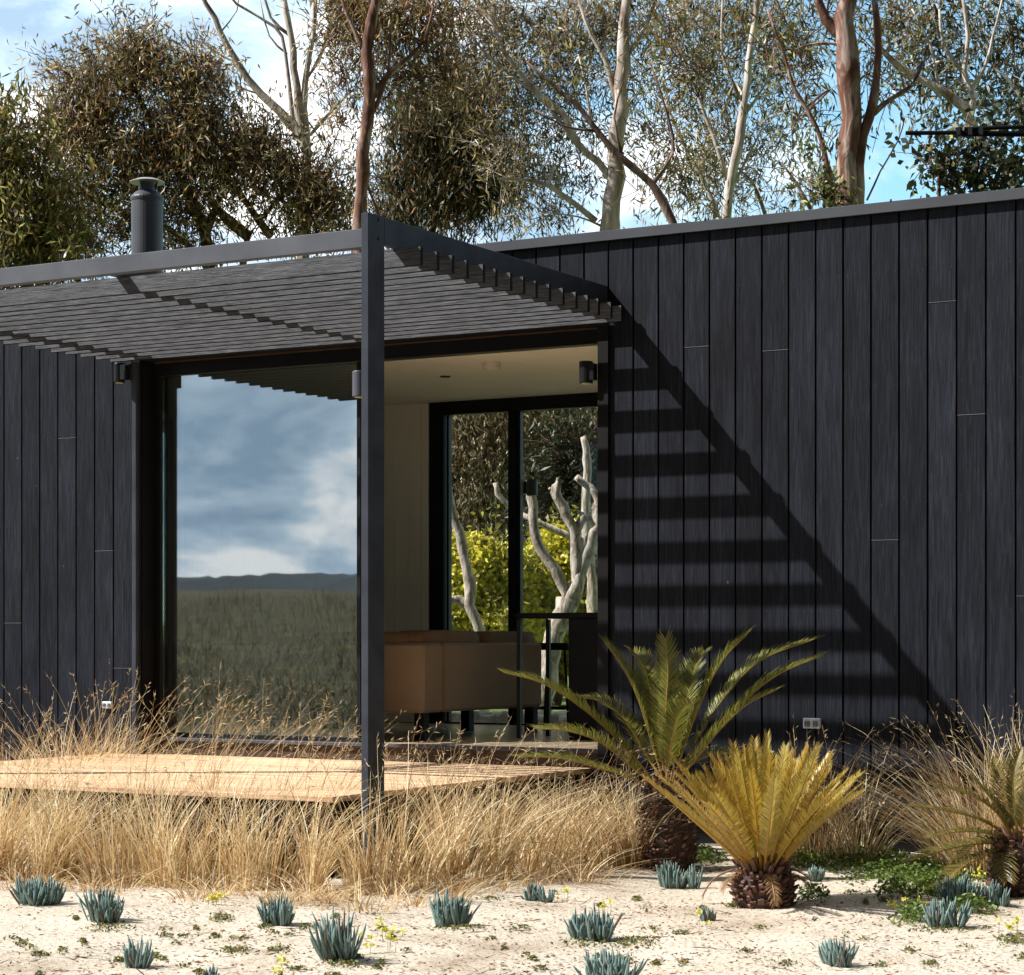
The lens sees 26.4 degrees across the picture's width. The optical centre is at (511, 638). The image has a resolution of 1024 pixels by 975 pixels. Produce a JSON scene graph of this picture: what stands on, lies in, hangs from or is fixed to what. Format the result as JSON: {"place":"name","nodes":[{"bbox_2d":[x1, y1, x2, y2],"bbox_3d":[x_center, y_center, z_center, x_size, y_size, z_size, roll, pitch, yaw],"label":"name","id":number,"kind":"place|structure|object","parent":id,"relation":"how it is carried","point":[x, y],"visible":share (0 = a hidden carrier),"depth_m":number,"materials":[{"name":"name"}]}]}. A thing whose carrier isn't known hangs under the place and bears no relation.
{"place":"outdoors","nodes":[
{"label":"outdoors","id":0,"kind":"place"},
{"bbox_2d":[0,664,745,912],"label":"tall dry grass","id":1,"kind":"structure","parent":0,"point":[441,858],"depth_m":10.27,"materials":[{"name":"plant"}]},
{"bbox_2d":[0,675,1023,974],"bbox_3d":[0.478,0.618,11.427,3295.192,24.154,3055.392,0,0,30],"label":"ground","id":2,"kind":"structure","parent":0,"point":[56,923],"depth_m":8.52,"materials":[{"name":"beige sand"}]},
{"bbox_2d":[9,873,65,905],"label":"succulent","id":3,"kind":"object","parent":2,"relation":"on","point":[35,891],"visible":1,"depth_m":9.39,"materials":[{"name":"teal plant"}]},
{"bbox_2d":[0,59,118,289],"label":"gum tree","id":4,"kind":"object","parent":2,"relation":"on","point":[35,235],"visible":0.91,"depth_m":23.80,"materials":[{"name":"green plant"}]},
{"bbox_2d":[0,708,165,834],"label":"grass tussock","id":5,"kind":"object","parent":2,"relation":"on","point":[42,755],"depth_m":12.60,"materials":[{"name":"plant"}]},
{"bbox_2d":[74,884,124,923],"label":"succulent","id":6,"kind":"object","parent":2,"relation":"on","point":[106,907],"visible":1,"depth_m":8.78,"materials":[{"name":"teal plant"}]},
{"bbox_2d":[10,659,215,759],"bbox_3d":[-2.538,0.645,13.890,1.523,1.039,1.498,0,0,30],"label":"grass tussock","id":7,"kind":"object","parent":2,"relation":"on","point":[138,752],"depth_m":13.84,"materials":[{"name":"plant"}]},
{"bbox_2d":[0,681,241,764],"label":"grass tussock","id":8,"kind":"object","parent":2,"relation":"on","point":[68,748],"depth_m":13.26,"materials":[{"name":"plant"}]},
{"bbox_2d":[122,936,153,968],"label":"succulent","id":9,"kind":"object","parent":2,"relation":"on","point":[134,957],"visible":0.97,"depth_m":7.67,"materials":[{"name":"teal plant"}]},
{"bbox_2d":[7,0,406,286],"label":"gum tree","id":10,"kind":"object","parent":2,"relation":"on","point":[180,160],"visible":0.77,"depth_m":25.21,"materials":[{"name":"green plant"}]},
{"bbox_2d":[202,964,219,974],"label":"succulent","id":11,"kind":"object","parent":2,"relation":"on","point":[210,971],"visible":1,"depth_m":7.30,"materials":[{"name":"teal plant"}]},
{"bbox_2d":[256,892,295,925],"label":"succulent","id":12,"kind":"object","parent":2,"relation":"on","point":[280,913],"visible":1,"depth_m":8.68,"materials":[{"name":"teal plant"}]},
{"bbox_2d":[188,0,379,258],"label":"gum tree","id":13,"kind":"object","parent":2,"relation":"on","point":[260,93],"visible":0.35,"depth_m":28.97,"materials":[{"name":"white plant"}]},
{"bbox_2d":[0,753,591,877],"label":"deck","id":14,"kind":"structure","parent":2,"relation":"on","point":[399,778],"depth_m":11.53,"materials":[{"name":"beige wood"}]},
{"bbox_2d":[0,212,622,880],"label":"pergola","id":15,"kind":"object","parent":14,"relation":"on","point":[372,296],"visible":0.9,"depth_m":11.53,"materials":[{"name":"grey metal"}]},
{"bbox_2d":[352,370,360,397],"bbox_3d":[-0.717,-1.211,10.409,0.092,0.126,0.072,0,0,30],"label":"wall light","id":16,"kind":"object","parent":15,"relation":"attached to","point":[356,383],"visible":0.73,"depth_m":10.38,"materials":[{"name":"grey metal"}]},
{"bbox_2d":[579,361,596,384],"bbox_3d":[0.432,-1.518,12.476,0.100,0.129,0.080,0,0,30],"label":"wall light","id":17,"kind":"object","parent":15,"relation":"attached to","point":[587,372],"visible":1,"depth_m":12.44,"materials":[{"name":"black metal"}]},
{"bbox_2d":[308,906,365,960],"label":"succulent","id":18,"kind":"object","parent":2,"relation":"on","point":[337,939],"visible":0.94,"depth_m":7.75,"materials":[{"name":"teal plant"}]},
{"bbox_2d":[270,0,520,252],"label":"gum tree","id":19,"kind":"object","parent":2,"relation":"on","point":[370,20],"visible":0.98,"depth_m":24.83,"materials":[{"name":"green plant"}]},
{"bbox_2d":[429,887,482,926],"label":"succulent","id":20,"kind":"object","parent":2,"relation":"on","point":[447,913],"visible":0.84,"depth_m":8.71,"materials":[{"name":"teal plant"}]},
{"bbox_2d":[347,39,565,487],"bbox_3d":[-0.760,-3.450,27.047,2.831,8.481,1.805,0,0,-12],"label":"gum tree","id":21,"kind":"object","parent":2,"relation":"on","point":[428,179],"visible":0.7,"depth_m":26.77,"materials":[{"name":"green plant"}]},
{"bbox_2d":[452,491,488,711],"bbox_3d":[-0.458,-0.348,19.493,0.526,2.201,0.133,0,0,1],"label":"pruned tree","id":22,"kind":"object","parent":2,"relation":"on","point":[466,602],"visible":0.54,"depth_m":19.46,"materials":[{"name":"white plant"}]},
{"bbox_2d":[479,714,499,724],"bbox_3d":[-0.199,0.669,18.070,0.246,0.077,0.167,-6,4,-35],"label":"edging stone","id":23,"kind":"object","parent":2,"relation":"on","point":[488,718],"visible":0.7,"depth_m":17.98,"materials":[{"name":"grey stone"}]},
{"bbox_2d":[474,711,489,721],"bbox_3d":[-0.268,0.656,18.078,0.131,0.090,0.248,-11,-12,39],"label":"edging stone","id":24,"kind":"object","parent":23,"relation":"on","point":[477,714],"visible":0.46,"depth_m":17.99,"materials":[{"name":"grey stone"}]},
{"bbox_2d":[0,889,1019,974],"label":"pebbles","id":25,"kind":"object","parent":2,"relation":"on","point":[547,956],"visible":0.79,"depth_m":8.26,"materials":[{"name":"beige stone"}]},
{"bbox_2d":[452,501,568,642],"bbox_3d":[-0.303,-0.288,22.440,1.604,2.246,1.364,0,0,30],"label":"flowering bush","id":26,"kind":"object","parent":2,"relation":"on","point":[488,556],"visible":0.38,"depth_m":22.26,"materials":[{"name":"yellow plant"}]},
{"bbox_2d":[0,177,1023,852],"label":"cabin","id":27,"kind":"object","parent":2,"relation":"on","point":[816,421],"visible":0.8,"depth_m":12.31,"materials":[{"name":"black paint"}]},
{"bbox_2d":[102,701,112,707],"bbox_3d":[-2.644,0.435,14.254,0.080,0.045,0.026,0,0,30],"label":"power outlet","id":28,"kind":"object","parent":27,"relation":"attached to","point":[109,703],"visible":0.92,"depth_m":14.25,"materials":[{"name":"white plastic"}]},
{"bbox_2d":[113,363,129,383],"bbox_3d":[-2.525,-1.713,14.105,0.106,0.129,0.072,0,0,30],"label":"wall light","id":29,"kind":"object","parent":27,"relation":"attached to","point":[121,373],"visible":1,"depth_m":14.08,"materials":[{"name":"black metal"}]},
{"bbox_2d":[155,329,597,741],"bbox_3d":[-0.833,-0.578,13.471,3.399,2.435,0.085,0,0,30],"label":"sliding door","id":30,"kind":"structure","parent":27,"relation":"in","point":[196,401],"depth_m":14.13,"materials":[{"name":"black metal"}]},
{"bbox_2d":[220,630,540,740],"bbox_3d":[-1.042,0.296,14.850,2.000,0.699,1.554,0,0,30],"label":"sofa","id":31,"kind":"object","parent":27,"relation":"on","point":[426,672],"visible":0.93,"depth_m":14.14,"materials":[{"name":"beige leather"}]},
{"bbox_2d":[482,361,500,370],"bbox_3d":[-0.132,-1.764,14.163,0.120,0.049,0.120,0,0,30],"label":"ceiling light","id":32,"kind":"object","parent":27,"relation":"attached to","point":[491,366],"visible":1,"depth_m":14.12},
{"bbox_2d":[429,392,597,725],"bbox_3d":[0.848,-0.572,15.797,3.345,2.434,0.090,0,0,30],"label":"back window","id":33,"kind":"structure","parent":27,"relation":"in","point":[441,413],"depth_m":16.49,"materials":[{"name":"black metal"}]},
{"bbox_2d":[523,479,536,495],"bbox_3d":[0.119,-1.127,16.361,0.152,0.124,0.084,0,0,30],"label":"wall light","id":34,"kind":"object","parent":27,"relation":"attached to","point":[529,487],"visible":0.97,"depth_m":16.31,"materials":[{"name":"black metal"}]},
{"bbox_2d":[522,643,568,732],"bbox_3d":[0.308,0.339,15.200,0.420,0.615,0.400,0,0,30],"label":"bar stool","id":35,"kind":"object","parent":27,"relation":"on","point":[564,647],"visible":0.36,"depth_m":15.01,"materials":[{"name":"black paint"}]},
{"bbox_2d":[515,612,597,739],"bbox_3d":[0.550,0.241,13.995,0.970,0.808,0.440,0,0,30],"label":"bar table","id":36,"kind":"object","parent":27,"relation":"on","point":[583,653],"visible":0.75,"depth_m":13.85,"materials":[{"name":"black paint"}]},
{"bbox_2d":[803,718,820,728],"bbox_3d":[1.625,0.461,11.836,0.100,0.056,0.026,0,0,30],"label":"power outlet","id":37,"kind":"object","parent":27,"relation":"attached to","point":[812,723],"visible":0.96,"depth_m":11.83,"materials":[{"name":"white plastic"}]},
{"bbox_2d":[905,125,1023,148],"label":"antenna","id":38,"kind":"object","parent":27,"relation":"on","point":[978,131],"visible":1,"depth_m":13.19,"materials":[{"name":"black paint"}]},
{"bbox_2d":[0,874,1023,974],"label":"leaf litter","id":39,"kind":"object","parent":2,"relation":"on","point":[526,971],"visible":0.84,"depth_m":8.27,"materials":[{"name":"plant"}]},
{"bbox_2d":[3,889,1023,974],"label":"weeds","id":40,"kind":"object","parent":2,"relation":"on","point":[533,957],"visible":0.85,"depth_m":8.25,"materials":[{"name":"green plant"}]},
{"bbox_2d":[452,407,597,543],"bbox_3d":[0.063,-2.013,26.983,4.106,5.679,2.114,0,0,2],"label":"gum tree","id":41,"kind":"object","parent":2,"relation":"on","point":[479,456],"visible":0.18,"depth_m":26.66,"materials":[{"name":"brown plant"}]},
{"bbox_2d":[520,882,554,902],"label":"succulent","id":42,"kind":"object","parent":2,"relation":"on","point":[533,893],"visible":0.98,"depth_m":9.55,"materials":[{"name":"teal plant"}]},
{"bbox_2d":[485,408,597,545],"bbox_3d":[0.651,-1.001,24.535,2.004,3.703,1.690,0,0,30],"label":"tree","id":43,"kind":"object","parent":2,"relation":"on","point":[567,468],"visible":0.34,"depth_m":24.31,"materials":[{"name":"green plant"}]},
{"bbox_2d":[493,436,597,612],"bbox_3d":[0.354,-0.539,21.103,1.072,2.818,0.298,0,0,2],"label":"pruned tree","id":44,"kind":"object","parent":2,"relation":"on","point":[592,598],"visible":0.55,"depth_m":20.97,"materials":[{"name":"grey plant"}]},
{"bbox_2d":[551,712,560,723],"bbox_3d":[0.356,0.669,18.141,0.153,0.106,0.318,8,-6,2],"label":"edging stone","id":45,"kind":"object","parent":2,"relation":"on","point":[554,716],"visible":0.34,"depth_m":18.00,"materials":[{"name":"grey stone"}]},
{"bbox_2d":[538,714,553,723],"bbox_3d":[0.275,0.666,18.053,0.256,0.070,0.144,0,8,-38],"label":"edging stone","id":46,"kind":"object","parent":45,"relation":"on","point":[540,718],"visible":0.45,"depth_m":17.98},
{"bbox_2d":[523,503,597,705],"bbox_3d":[0.587,-0.315,23.039,1.460,2.287,1.124,0,0,16],"label":"flowering bush","id":47,"kind":"object","parent":2,"relation":"on","point":[556,546],"visible":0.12,"depth_m":22.78,"materials":[{"name":"green plant"}]},
{"bbox_2d":[410,0,711,239],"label":"gum tree","id":48,"kind":"object","parent":2,"relation":"on","point":[614,187],"visible":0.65,"depth_m":25.82,"materials":[{"name":"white plant"}]},
{"bbox_2d":[526,475,597,712],"bbox_3d":[0.455,-0.341,19.018,0.670,2.170,0.225,0,0,-2],"label":"pruned tree","id":49,"kind":"object","parent":2,"relation":"on","point":[569,599],"visible":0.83,"depth_m":18.96,"materials":[{"name":"grey plant"}]},
{"bbox_2d":[558,715,566,723],"bbox_3d":[0.497,0.665,18.038,0.305,0.073,0.128,-8,11,-41],"label":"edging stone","id":50,"kind":"object","parent":2,"relation":"on","point":[563,719],"visible":0.2,"depth_m":17.94,"materials":[{"name":"grey stone"}]},
{"bbox_2d":[563,903,623,941],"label":"succulent","id":51,"kind":"object","parent":2,"relation":"on","point":[591,926],"visible":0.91,"depth_m":8.33,"materials":[{"name":"teal plant"}]},
{"bbox_2d":[191,843,1010,926],"bbox_3d":[0.527,1.116,10.410,4.443,0.123,3.383,0,0,1],"label":"green groundcover","id":52,"kind":"object","parent":2,"relation":"on","point":[922,872],"visible":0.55,"depth_m":10.40,"materials":[{"name":"green plant"}]},
{"bbox_2d":[573,947,647,974],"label":"succulent","id":53,"kind":"object","parent":2,"relation":"on","point":[609,964],"visible":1,"depth_m":7.20,"materials":[{"name":"teal plant"}]},
{"bbox_2d":[206,857,1019,973],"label":"yellow flowers","id":54,"kind":"object","parent":2,"relation":"on","point":[566,889],"visible":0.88,"depth_m":8.54,"materials":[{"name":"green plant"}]},
{"bbox_2d":[522,749,719,868],"bbox_3d":[0.566,0.829,10.969,1.128,0.659,1.032,0,0,-16],"label":"grass tussock","id":55,"kind":"object","parent":2,"relation":"on","point":[630,857],"depth_m":10.89,"materials":[{"name":"plant"}]},
{"bbox_2d":[494,0,749,228],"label":"gum tree","id":56,"kind":"object","parent":2,"relation":"on","point":[658,193],"visible":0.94,"depth_m":23.43,"materials":[{"name":"green plant"}]},
{"bbox_2d":[494,625,827,871],"bbox_3d":[0.755,0.567,10.898,1.701,1.274,0.795,0,0,3],"label":"cycad","id":57,"kind":"object","parent":2,"relation":"on","point":[681,849],"visible":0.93,"depth_m":10.84,"materials":[{"name":"green plant"}]},
{"bbox_2d":[656,860,702,888],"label":"succulent","id":58,"kind":"object","parent":2,"relation":"on","point":[669,876],"visible":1,"depth_m":10.10,"materials":[{"name":"teal plant"}]},
{"bbox_2d":[700,906,716,921],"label":"succulent","id":59,"kind":"object","parent":2,"relation":"on","point":[710,915],"visible":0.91,"depth_m":8.94,"materials":[{"name":"teal plant"}]},
{"bbox_2d":[628,0,837,221],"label":"gum tree","id":60,"kind":"object","parent":2,"relation":"on","point":[739,143],"visible":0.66,"depth_m":25.34,"materials":[{"name":"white plant"}]},
{"bbox_2d":[642,729,865,908],"bbox_3d":[1.032,0.801,9.408,0.987,0.814,1.023,0,0,9],"label":"cycad","id":61,"kind":"object","parent":2,"relation":"on","point":[758,811],"visible":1,"depth_m":9.29,"materials":[{"name":"yellow plant"}]},
{"bbox_2d":[699,769,871,861],"bbox_3d":[1.376,0.874,11.156,0.996,0.599,0.926,0,0,30],"label":"grass tussock","id":62,"kind":"object","parent":2,"relation":"on","point":[806,840],"depth_m":11.13,"materials":[{"name":"plant"}]},
{"bbox_2d":[807,864,824,881],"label":"succulent","id":63,"kind":"object","parent":2,"relation":"on","point":[814,874],"visible":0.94,"depth_m":10.40,"materials":[{"name":"teal plant"}]},
{"bbox_2d":[708,716,933,862],"bbox_3d":[1.633,0.782,11.308,1.155,0.783,1.300,0,0,30],"label":"grass tussock","id":64,"kind":"object","parent":2,"relation":"on","point":[815,844],"depth_m":11.26,"materials":[{"name":"plant"}]},
{"bbox_2d":[783,117,864,209],"bbox_3d":[2.519,-1.675,17.519,0.679,4.992,0.578,0,0,1],"label":"sapling","id":65,"kind":"object","parent":2,"relation":"on","point":[827,198],"visible":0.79,"depth_m":17.49,"materials":[{"name":"green plant"}]},
{"bbox_2d":[700,0,955,213],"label":"gum tree","id":66,"kind":"object","parent":2,"relation":"on","point":[854,131],"visible":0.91,"depth_m":20.72,"materials":[{"name":"green plant"}]},
{"bbox_2d":[818,936,859,967],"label":"succulent","id":67,"kind":"object","parent":2,"relation":"on","point":[831,954],"visible":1,"depth_m":7.65,"materials":[{"name":"teal plant"}]},
{"bbox_2d":[768,726,986,863],"bbox_3d":[1.820,0.807,11.038,1.661,0.708,1.415,0,0,-20],"label":"grass tussock","id":68,"kind":"object","parent":2,"relation":"on","point":[864,844],"depth_m":11.13,"materials":[{"name":"plant"}]},
{"bbox_2d":[765,701,1023,878],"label":"grass tussock","id":69,"kind":"object","parent":2,"relation":"on","point":[958,822],"depth_m":10.65,"materials":[{"name":"plant"}]},
{"bbox_2d":[821,0,1023,188],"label":"gum tree","id":70,"kind":"object","parent":2,"relation":"on","point":[963,103],"visible":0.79,"depth_m":21.86,"materials":[{"name":"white plant"}]},
{"bbox_2d":[859,690,1023,846],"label":"grass tussock","id":71,"kind":"object","parent":2,"relation":"on","point":[980,804],"depth_m":10.53,"materials":[{"name":"plant"}]},
{"bbox_2d":[917,896,972,927],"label":"succulent","id":72,"kind":"object","parent":2,"relation":"on","point":[942,915],"visible":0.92,"depth_m":8.72,"materials":[{"name":"teal plant"}]},
{"bbox_2d":[884,86,1023,197],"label":"broadleaf bush","id":73,"kind":"object","parent":2,"relation":"on","point":[947,173],"visible":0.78,"depth_m":17.44,"materials":[{"name":"green plant"}]},
{"bbox_2d":[933,870,984,902],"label":"succulent","id":74,"kind":"object","parent":2,"relation":"on","point":[951,890],"visible":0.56,"depth_m":9.39,"materials":[{"name":"teal plant"}]},
{"bbox_2d":[897,742,1023,897],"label":"cycad","id":75,"kind":"object","parent":2,"relation":"on","point":[1005,861],"visible":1,"depth_m":9.69,"materials":[{"name":"green plant"}]},
{"bbox_2d":[974,879,1010,906],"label":"succulent","id":76,"kind":"object","parent":2,"relation":"on","point":[992,893],"visible":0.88,"depth_m":9.37,"materials":[{"name":"teal plant"}]},
{"bbox_2d":[0,0,1023,521],"label":"sky","id":77,"kind":"structure","parent":0,"point":[46,18],"materials":[{"name":"blue"}]},
{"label":"edging stone","id":78,"kind":"object","parent":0,"visible":0},
{"bbox_2d":[452,716,458,721],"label":"edging stone","id":79,"kind":"object","parent":78,"relation":"on","point":[455,718],"visible":0.22,"depth_m":17.92,"materials":[{"name":"grey stone"}]},
{"bbox_2d":[452,712,460,721],"bbox_3d":[-0.431,0.649,18.080,0.160,0.080,0.326,-4,-2,14],"label":"edging stone","id":80,"kind":"object","parent":79,"relation":"on","point":[458,714],"visible":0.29,"depth_m":17.95,"materials":[{"name":"grey stone"}]},
{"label":"edging stone","id":81,"kind":"object","parent":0,"visible":0},
{"bbox_2d":[501,711,523,722],"bbox_3d":[0.044,0.664,18.066,0.313,0.108,0.147,7,-1,-44],"label":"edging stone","id":82,"kind":"object","parent":81,"relation":"on","point":[505,718],"visible":0.2,"depth_m":17.96,"materials":[{"name":"grey stone"}]},
{"bbox_2d":[495,711,503,720],"bbox_3d":[-0.041,0.646,18.081,0.147,0.077,0.260,1,-2,38],"label":"edging stone","id":83,"kind":"object","parent":82,"relation":"on","point":[499,716],"visible":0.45,"depth_m":17.98,"materials":[{"name":"grey stone"}]}
]}

